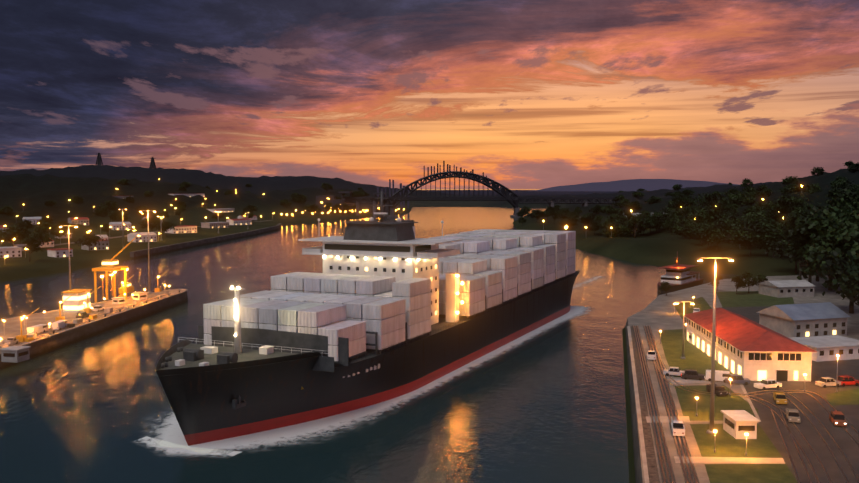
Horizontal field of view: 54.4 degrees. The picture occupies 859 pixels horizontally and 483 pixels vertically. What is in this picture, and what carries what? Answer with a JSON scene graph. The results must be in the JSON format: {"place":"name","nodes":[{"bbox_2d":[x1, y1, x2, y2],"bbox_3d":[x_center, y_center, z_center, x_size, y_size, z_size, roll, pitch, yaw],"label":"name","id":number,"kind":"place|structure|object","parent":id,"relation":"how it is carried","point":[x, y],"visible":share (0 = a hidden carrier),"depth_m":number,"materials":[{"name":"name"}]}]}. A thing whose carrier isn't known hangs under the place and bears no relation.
{"place":"outdoors","nodes":[
{"label":"outdoors","id":0,"kind":"place"},
{"bbox_2d":[0,290,187,369],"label":"approach wall","id":1,"kind":"structure","parent":0,"point":[10,328],"depth_m":292.02,"materials":[{"name":"concrete"}]},
{"bbox_2d":[0,345,30,362],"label":"pier hut","id":2,"kind":"object","parent":1,"relation":"on","point":[15,354],"visible":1,"depth_m":224.17,"materials":[{"name":"white paint"}]},
{"bbox_2d":[27,324,46,333],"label":"pier vehicle","id":3,"kind":"object","parent":1,"relation":"on","point":[39,328],"visible":0.98,"depth_m":264.38,"materials":[{"name":"white paint"}]},
{"bbox_2d":[51,320,66,329],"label":"pier vehicle","id":4,"kind":"object","parent":1,"relation":"on","point":[58,325],"visible":0.83,"depth_m":272.20,"materials":[{"name":"white paint"}]},
{"bbox_2d":[59,225,77,290],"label":"mast","id":5,"kind":"object","parent":1,"relation":"on","point":[69,255],"visible":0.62,"depth_m":314.07,"materials":[{"name":"grey metal"}]},
{"bbox_2d":[1,270,167,347],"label":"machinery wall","id":6,"kind":"structure","parent":1,"relation":"on","point":[29,337],"depth_m":287.38,"materials":[{"name":"yellow paint"},{"name":"steel"}]},
{"bbox_2d":[1,294,172,347],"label":"wall rails","id":7,"kind":"object","parent":1,"relation":"on","point":[102,316],"depth_m":305.10,"materials":[{"name":"gold metal"}]},
{"bbox_2d":[0,289,187,345],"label":"wall coping","id":8,"kind":"object","parent":1,"relation":"on","point":[72,327],"depth_m":303.67,"materials":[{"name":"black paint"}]},
{"bbox_2d":[61,238,135,311],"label":"crane","id":9,"kind":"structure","parent":1,"relation":"on","point":[75,301],"depth_m":334.49,"materials":[{"name":"yellow paint"},{"name":"steel"}]},
{"bbox_2d":[131,292,147,299],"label":"pier hut","id":10,"kind":"object","parent":1,"relation":"on","point":[139,295],"visible":0.81,"depth_m":346.31,"materials":[{"name":"white paint"}]},
{"bbox_2d":[140,211,155,292],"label":"mast","id":11,"kind":"object","parent":1,"relation":"on","point":[148,257],"visible":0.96,"depth_m":368.66,"materials":[{"name":"grey metal"}]},
{"bbox_2d":[0,207,736,482],"bbox_3d":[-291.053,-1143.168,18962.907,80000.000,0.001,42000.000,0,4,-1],"label":"canal water","id":12,"kind":"structure","parent":0,"point":[547,406],"depth_m":200.16,"materials":[{"name":"teal liquid"}]},
{"bbox_2d":[156,271,579,445],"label":"ship hull","id":13,"kind":"object","parent":12,"relation":"in","point":[273,396],"visible":0.52,"depth_m":180.63,"materials":[{"name":"black metal"}]},
{"bbox_2d":[157,191,578,408],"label":"ship fittings","id":14,"kind":"object","parent":13,"relation":"on","point":[397,250],"visible":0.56,"depth_m":224.02,"materials":[{"name":"white metal"}]},
{"bbox_2d":[203,229,575,360],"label":"shipping containers","id":15,"kind":"object","parent":13,"relation":"on","point":[490,264],"visible":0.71,"depth_m":214.71,"materials":[{"name":"white metal"}]},
{"bbox_2d":[132,276,605,457],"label":"wake foam","id":16,"kind":"object","parent":12,"relation":"on","point":[171,440],"visible":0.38,"depth_m":176.50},
{"bbox_2d":[657,251,702,292],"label":"tugboat","id":17,"kind":"object","parent":12,"relation":"on","point":[677,277],"visible":0.79,"depth_m":418.45,"materials":[{"name":"grey metal"}]},
{"bbox_2d":[0,165,858,482],"bbox_3d":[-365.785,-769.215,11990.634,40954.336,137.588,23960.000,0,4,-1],"label":"land terrain","id":18,"kind":"structure","parent":0,"point":[26,191],"depth_m":1197.01,"materials":[{"name":"plant"}]},
{"bbox_2d":[0,246,21,257],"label":"bank building","id":19,"kind":"structure","parent":18,"relation":"on","point":[13,251],"depth_m":566.64,"materials":[{"name":"white paint"}]},
{"bbox_2d":[0,225,27,245],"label":"tree","id":20,"kind":"object","parent":18,"relation":"on","point":[12,232],"visible":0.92,"depth_m":621.20,"materials":[{"name":"green plant"}]},
{"bbox_2d":[20,236,43,261],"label":"tree","id":21,"kind":"object","parent":18,"relation":"on","point":[31,245],"visible":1,"depth_m":537.07,"materials":[{"name":"green plant"}]},
{"bbox_2d":[30,231,51,243],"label":"tree","id":22,"kind":"object","parent":18,"relation":"on","point":[40,236],"visible":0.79,"depth_m":634.33,"materials":[{"name":"green plant"}]},
{"bbox_2d":[35,221,55,232],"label":"tree","id":23,"kind":"object","parent":18,"relation":"on","point":[43,226],"visible":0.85,"depth_m":690.09,"materials":[{"name":"green plant"}]},
{"bbox_2d":[46,248,72,256],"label":"bank building","id":24,"kind":"structure","parent":18,"relation":"on","point":[60,252],"depth_m":574.92,"materials":[{"name":"white paint"}]},
{"bbox_2d":[68,217,88,224],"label":"bank building","id":25,"kind":"structure","parent":18,"relation":"on","point":[82,220],"depth_m":900.87,"materials":[{"name":"white paint"}]},
{"bbox_2d":[75,232,102,251],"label":"tree","id":26,"kind":"object","parent":18,"relation":"on","point":[93,238],"visible":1,"depth_m":618.19,"materials":[{"name":"green plant"}]},
{"bbox_2d":[81,239,108,249],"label":"bank building","id":27,"kind":"structure","parent":18,"relation":"on","point":[103,245],"depth_m":640.89,"materials":[{"name":"white paint"}]},
{"bbox_2d":[93,205,110,215],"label":"tree","id":28,"kind":"object","parent":18,"relation":"on","point":[100,210],"visible":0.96,"depth_m":1031.82,"materials":[{"name":"green plant"}]},
{"bbox_2d":[107,210,130,221],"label":"tree","id":29,"kind":"object","parent":18,"relation":"on","point":[118,218],"visible":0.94,"depth_m":943.69,"materials":[{"name":"green plant"}]},
{"bbox_2d":[109,222,130,229],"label":"bank building","id":30,"kind":"structure","parent":18,"relation":"on","point":[118,225],"depth_m":901.21,"materials":[{"name":"white paint"}]},
{"bbox_2d":[95,153,155,168],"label":"towers","id":31,"kind":"structure","parent":18,"relation":"on","point":[152,162],"depth_m":2918.13,"materials":[{"name":"black metal"}]},
{"bbox_2d":[127,232,156,241],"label":"bank building","id":32,"kind":"structure","parent":18,"relation":"on","point":[143,237],"depth_m":735.79,"materials":[{"name":"white paint"}]},
{"bbox_2d":[139,216,162,231],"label":"tree","id":33,"kind":"object","parent":18,"relation":"on","point":[154,221],"visible":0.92,"depth_m":830.65,"materials":[{"name":"green plant"}]},
{"bbox_2d":[156,220,177,231],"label":"tree","id":34,"kind":"object","parent":18,"relation":"on","point":[166,226],"visible":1,"depth_m":804.33,"materials":[{"name":"green plant"}]},
{"bbox_2d":[165,225,196,233],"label":"bank building","id":35,"kind":"structure","parent":18,"relation":"on","point":[187,229],"depth_m":874.97,"materials":[{"name":"white paint"}]},
{"bbox_2d":[1,188,403,261],"bbox_3d":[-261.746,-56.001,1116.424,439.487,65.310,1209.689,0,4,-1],"label":"bank lamps","id":36,"kind":"object","parent":18,"relation":"on","point":[141,215],"visible":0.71,"depth_m":808.08,"materials":[{"name":"yellow"}]},
{"bbox_2d":[130,223,281,258],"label":"canal bank","id":37,"kind":"structure","parent":18,"relation":"on","point":[160,249],"depth_m":736.04,"materials":[{"name":"concrete"}]},
{"bbox_2d":[201,222,228,227],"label":"bank building","id":38,"kind":"structure","parent":18,"relation":"on","point":[214,225],"depth_m":988.84,"materials":[{"name":"white paint"}]},
{"bbox_2d":[226,218,251,224],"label":"bank building","id":39,"kind":"structure","parent":18,"relation":"on","point":[244,221],"depth_m":1076.71,"materials":[{"name":"white paint"}]},
{"bbox_2d":[300,204,321,215],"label":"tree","id":40,"kind":"object","parent":18,"relation":"on","point":[313,208],"visible":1,"depth_m":1410.05,"materials":[{"name":"green plant"}]},
{"bbox_2d":[315,191,391,216],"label":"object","id":41,"kind":"object","parent":18,"relation":"on","point":[321,201],"visible":0.42,"depth_m":1589.67,"materials":[{"name":"grey"}]},
{"bbox_2d":[345,161,620,216],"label":"arch bridge","id":42,"kind":"structure","parent":18,"relation":"on","point":[512,198],"depth_m":1487.10,"materials":[{"name":"black metal"}]},
{"bbox_2d":[525,209,547,221],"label":"tree","id":43,"kind":"object","parent":18,"relation":"on","point":[538,214],"visible":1,"depth_m":1037.39,"materials":[{"name":"green plant"}]},
{"bbox_2d":[600,221,637,237],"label":"tree","id":44,"kind":"object","parent":18,"relation":"on","point":[618,230],"visible":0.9,"depth_m":719.78,"materials":[{"name":"green plant"}]},
{"bbox_2d":[612,194,629,207],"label":"tree","id":45,"kind":"object","parent":18,"relation":"on","point":[622,200],"visible":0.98,"depth_m":1332.40,"materials":[{"name":"green plant"}]},
{"bbox_2d":[599,214,644,236],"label":"tree","id":46,"kind":"object","parent":18,"relation":"on","point":[624,218],"visible":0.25,"depth_m":771.64,"materials":[{"name":"green plant"}]},
{"bbox_2d":[621,215,644,237],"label":"tree","id":47,"kind":"object","parent":18,"relation":"on","point":[633,221],"visible":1,"depth_m":710.59,"materials":[{"name":"green plant"}]},
{"bbox_2d":[671,193,696,208],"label":"tree","id":48,"kind":"object","parent":18,"relation":"on","point":[685,200],"visible":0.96,"depth_m":1101.31,"materials":[{"name":"green plant"}]},
{"bbox_2d":[689,192,728,209],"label":"tree","id":49,"kind":"object","parent":18,"relation":"on","point":[708,199],"visible":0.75,"depth_m":1054.73,"materials":[{"name":"green plant"}]},
{"bbox_2d":[695,224,724,249],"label":"tree","id":50,"kind":"object","parent":18,"relation":"on","point":[702,234],"visible":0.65,"depth_m":577.77,"materials":[{"name":"green plant"}]},
{"bbox_2d":[688,204,743,223],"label":"tree","id":51,"kind":"object","parent":18,"relation":"on","point":[714,211],"visible":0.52,"depth_m":705.21,"materials":[{"name":"green plant"}]},
{"bbox_2d":[714,219,739,242],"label":"tree","id":52,"kind":"object","parent":18,"relation":"on","point":[725,225],"visible":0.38,"depth_m":604.11,"materials":[{"name":"green plant"}]},
{"bbox_2d":[725,191,760,206],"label":"tree","id":53,"kind":"object","parent":18,"relation":"on","point":[738,198],"visible":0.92,"depth_m":1068.79,"materials":[{"name":"green plant"}]},
{"bbox_2d":[728,226,762,255],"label":"tree","id":54,"kind":"object","parent":18,"relation":"on","point":[738,235],"visible":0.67,"depth_m":532.29,"materials":[{"name":"green plant"}]},
{"bbox_2d":[726,219,765,248],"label":"tree","id":55,"kind":"object","parent":18,"relation":"on","point":[743,223],"visible":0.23,"depth_m":570.39,"materials":[{"name":"green plant"}]},
{"bbox_2d":[744,221,784,255],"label":"tree","id":56,"kind":"object","parent":18,"relation":"on","point":[759,229],"visible":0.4,"depth_m":509.50,"materials":[{"name":"green plant"}]},
{"bbox_2d":[755,184,773,198],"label":"tree","id":57,"kind":"object","parent":18,"relation":"on","point":[764,190],"visible":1,"depth_m":1215.57,"materials":[{"name":"green plant"}]},
{"bbox_2d":[756,230,778,257],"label":"tree","id":58,"kind":"object","parent":18,"relation":"on","point":[765,243],"visible":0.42,"depth_m":507.38,"materials":[{"name":"green plant"}]},
{"bbox_2d":[759,207,782,220],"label":"tree","id":59,"kind":"object","parent":18,"relation":"on","point":[771,213],"visible":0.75,"depth_m":873.16,"materials":[{"name":"green plant"}]},
{"bbox_2d":[759,231,796,273],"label":"tree","id":60,"kind":"object","parent":18,"relation":"on","point":[778,245],"visible":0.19,"depth_m":463.99,"materials":[{"name":"green plant"}]},
{"bbox_2d":[769,193,812,210],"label":"tree","id":61,"kind":"object","parent":18,"relation":"on","point":[794,201],"visible":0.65,"depth_m":925.91,"materials":[{"name":"green plant"}]},
{"bbox_2d":[780,184,806,193],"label":"tree","id":62,"kind":"object","parent":18,"relation":"on","point":[792,189],"visible":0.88,"depth_m":1091.40,"materials":[{"name":"green plant"}]},
{"bbox_2d":[801,183,822,193],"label":"tree","id":63,"kind":"object","parent":18,"relation":"on","point":[811,188],"visible":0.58,"depth_m":1123.39,"materials":[{"name":"green plant"}]},
{"bbox_2d":[786,201,855,225],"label":"tree","id":64,"kind":"object","parent":18,"relation":"on","point":[829,206],"depth_m":485.65,"materials":[{"name":"green plant"}]},
{"bbox_2d":[824,188,858,207],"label":"tree","id":65,"kind":"object","parent":18,"relation":"on","point":[849,198],"visible":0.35,"depth_m":515.26,"materials":[{"name":"green plant"}]},
{"bbox_2d":[830,179,853,188],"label":"tree","id":66,"kind":"object","parent":18,"relation":"on","point":[843,183],"visible":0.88,"depth_m":1099.02,"materials":[{"name":"green plant"}]},
{"bbox_2d":[0,0,858,189],"label":"sky","id":67,"kind":"structure","parent":0,"point":[523,94],"materials":[{"name":"orange"}]},
{"bbox_2d":[533,179,738,191],"bbox_3d":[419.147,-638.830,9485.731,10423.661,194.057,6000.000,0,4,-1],"label":"hills","id":68,"kind":"structure","parent":0,"point":[637,184],"depth_m":11316.33,"materials":[{"name":"purple"}]},
{"bbox_2d":[646,416,689,422],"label":"foot path","id":69,"kind":"structure","parent":0,"point":[664,419],"depth_m":168.24,"materials":[{"name":"concrete"}]},
{"bbox_2d":[675,297,711,318],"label":"lawn","id":70,"kind":"structure","parent":0,"point":[701,303],"depth_m":329.97,"materials":[{"name":"green plant"}]},
{"bbox_2d":[659,329,732,376],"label":"lawn","id":71,"kind":"structure","parent":0,"point":[698,359],"depth_m":232.90,"materials":[{"name":"green plant"}]},
{"bbox_2d":[663,367,684,375],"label":"white car","id":72,"kind":"object","parent":71,"relation":"on","point":[674,371],"visible":0.79,"depth_m":207.05,"materials":[{"name":"grey paint"}]},
{"bbox_2d":[674,301,693,358],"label":"flood mast","id":73,"kind":"object","parent":71,"relation":"on","point":[683,357],"visible":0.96,"depth_m":227.77,"materials":[{"name":"grey metal"}]},
{"bbox_2d":[671,378,722,383],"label":"foot path","id":74,"kind":"structure","parent":0,"point":[684,381],"depth_m":201.44,"materials":[{"name":"concrete"}]},
{"bbox_2d":[681,369,704,379],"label":"car","id":75,"kind":"object","parent":74,"relation":"on","point":[690,373],"visible":1,"depth_m":203.31,"materials":[{"name":"grey paint"}]},
{"bbox_2d":[705,370,729,382],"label":"white van","id":76,"kind":"object","parent":74,"relation":"on","point":[721,375],"visible":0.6,"depth_m":200.75,"materials":[{"name":"white paint"}]},
{"bbox_2d":[675,385,757,420],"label":"lawn","id":77,"kind":"structure","parent":0,"point":[688,401],"depth_m":180.80,"materials":[{"name":"green plant"}]},
{"bbox_2d":[706,384,728,395],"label":"car","id":78,"kind":"object","parent":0,"point":[720,390],"visible":0.85,"depth_m":187.64,"materials":[{"name":"grey paint"}]},
{"bbox_2d":[674,456,784,463],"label":"foot path","id":79,"kind":"structure","parent":0,"point":[735,460],"depth_m":142.84,"materials":[{"name":"concrete"}]},
{"bbox_2d":[690,423,781,457],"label":"lawn","id":80,"kind":"structure","parent":0,"point":[727,444],"depth_m":151.80,"materials":[{"name":"green plant"}]},
{"bbox_2d":[697,257,733,434],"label":"light pole","id":81,"kind":"object","parent":80,"relation":"on","point":[712,400],"visible":0.92,"depth_m":157.75,"materials":[{"name":"grey metal"}]},
{"bbox_2d":[721,410,759,438],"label":"guard kiosk","id":82,"kind":"object","parent":80,"relation":"on","point":[737,424],"visible":0.94,"depth_m":155.33,"materials":[{"name":"white paint"}]},
{"bbox_2d":[625,275,858,482],"bbox_3d":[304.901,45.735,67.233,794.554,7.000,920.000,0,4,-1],"label":"lock platform","id":83,"kind":"structure","parent":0,"point":[657,315],"depth_m":274.08,"materials":[{"name":"concrete"}]},
{"bbox_2d":[627,326,648,482],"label":"wall coping","id":84,"kind":"object","parent":83,"relation":"on","point":[644,460],"depth_m":173.90,"materials":[{"name":"concrete"}]},
{"bbox_2d":[630,326,659,482],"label":"rubble strip","id":85,"kind":"object","parent":83,"relation":"on","point":[653,474],"visible":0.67,"depth_m":164.34,"materials":[{"name":"grey gravel"}]},
{"bbox_2d":[634,326,675,482],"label":"track bed","id":86,"kind":"object","parent":83,"relation":"on","point":[668,470],"depth_m":161.95,"materials":[{"name":"gravel"}]},
{"bbox_2d":[725,374,750,384],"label":"car","id":87,"kind":"object","parent":83,"relation":"on","point":[737,378],"visible":0.9,"depth_m":198.06,"materials":[{"name":"paint"}]},
{"bbox_2d":[633,326,858,482],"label":"lock rail tracks","id":88,"kind":"object","parent":83,"relation":"on","point":[772,410],"visible":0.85,"depth_m":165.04,"materials":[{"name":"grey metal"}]},
{"bbox_2d":[671,420,684,436],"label":"vehicle","id":89,"kind":"object","parent":88,"relation":"on","point":[677,428],"visible":1,"depth_m":157.42,"materials":[{"name":"white paint"}]},
{"bbox_2d":[685,307,817,380],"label":"building","id":90,"kind":"structure","parent":83,"relation":"on","point":[745,347],"depth_m":206.28,"materials":[{"name":"white paint"}]},
{"bbox_2d":[756,302,850,337],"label":"building","id":91,"kind":"structure","parent":83,"relation":"on","point":[808,319],"depth_m":262.74,"materials":[{"name":"paint"}]},
{"bbox_2d":[775,213,832,283],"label":"tree","id":92,"kind":"object","parent":83,"relation":"on","point":[803,228],"visible":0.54,"depth_m":367.78,"materials":[{"name":"green plant"}]},
{"bbox_2d":[781,207,858,290],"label":"tree","id":93,"kind":"object","parent":83,"relation":"on","point":[820,213],"visible":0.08,"depth_m":377.70,"materials":[{"name":"green plant"}]},
{"bbox_2d":[788,205,856,227],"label":"tree","id":94,"kind":"object","parent":83,"relation":"on","point":[845,208],"visible":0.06,"depth_m":437.56,"materials":[{"name":"green plant"}]},
{"bbox_2d":[790,335,858,361],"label":"store shed","id":95,"kind":"structure","parent":83,"relation":"on","point":[829,348],"depth_m":227.33,"materials":[{"name":"white paint"}]},
{"bbox_2d":[796,223,858,313],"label":"tree","id":96,"kind":"object","parent":83,"relation":"on","point":[834,237],"visible":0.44,"depth_m":311.80,"materials":[{"name":"green plant"}]},
{"bbox_2d":[811,250,858,307],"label":"tree","id":97,"kind":"object","parent":83,"relation":"on","point":[850,290],"visible":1,"depth_m":265.66,"materials":[{"name":"green plant"}]},
{"bbox_2d":[813,208,858,294],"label":"tree","id":98,"kind":"object","parent":83,"relation":"on","point":[837,221],"visible":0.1,"depth_m":365.06,"materials":[{"name":"green plant"}]},
{"bbox_2d":[813,233,858,282],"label":"tree","id":99,"kind":"object","parent":83,"relation":"on","point":[853,251],"visible":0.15,"depth_m":295.15,"materials":[{"name":"green plant"}]},
{"bbox_2d":[705,464,797,482],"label":"lawn","id":100,"kind":"structure","parent":0,"point":[749,473],"depth_m":136.33,"materials":[{"name":"green plant"}]},
{"bbox_2d":[716,291,793,306],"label":"lawn","id":101,"kind":"structure","parent":0,"point":[741,299],"depth_m":350.86,"materials":[{"name":"green plant"}]},
{"bbox_2d":[730,275,746,293],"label":"tree","id":102,"kind":"object","parent":101,"relation":"on","point":[738,280],"visible":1,"depth_m":365.91,"materials":[{"name":"green plant"}]},
{"bbox_2d":[740,272,760,292],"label":"tree","id":103,"kind":"object","parent":101,"relation":"on","point":[748,277],"visible":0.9,"depth_m":369.72,"materials":[{"name":"green plant"}]},
{"bbox_2d":[757,280,814,297],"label":"shed","id":104,"kind":"structure","parent":101,"relation":"on","point":[790,288],"depth_m":359.84,"materials":[{"name":"white paint"}]},
{"bbox_2d":[722,306,858,482],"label":"apron road","id":105,"kind":"structure","parent":0,"point":[846,442],"depth_m":164.70,"materials":[{"name":"grey asphalt"}]},
{"bbox_2d":[754,379,781,389],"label":"car","id":106,"kind":"object","parent":105,"relation":"on","point":[764,384],"visible":1,"depth_m":193.76,"materials":[{"name":"white paint"}]},
{"bbox_2d":[773,392,786,404],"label":"car","id":107,"kind":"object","parent":105,"relation":"on","point":[779,397],"visible":1,"depth_m":180.29,"materials":[{"name":"brown paint"}]},
{"bbox_2d":[785,408,800,422],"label":"car","id":108,"kind":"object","parent":105,"relation":"on","point":[792,415],"visible":1,"depth_m":166.20,"materials":[{"name":"beige paint"}]},
{"bbox_2d":[815,377,840,387],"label":"car","id":109,"kind":"object","parent":105,"relation":"on","point":[824,382],"visible":0.94,"depth_m":195.59,"materials":[{"name":"white paint"}]},
{"bbox_2d":[837,375,858,386],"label":"car","id":110,"kind":"object","parent":105,"relation":"on","point":[844,380],"visible":0.79,"depth_m":196.71,"materials":[{"name":"red paint"}]},
{"bbox_2d":[829,411,846,426],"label":"car","id":111,"kind":"object","parent":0,"point":[836,418],"visible":1,"depth_m":163.90,"materials":[{"name":"brown paint"}]},
{"bbox_2d":[826,388,858,404],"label":"lawn","id":112,"kind":"structure","parent":0,"point":[849,397],"depth_m":186.00,"materials":[{"name":"green plant"}]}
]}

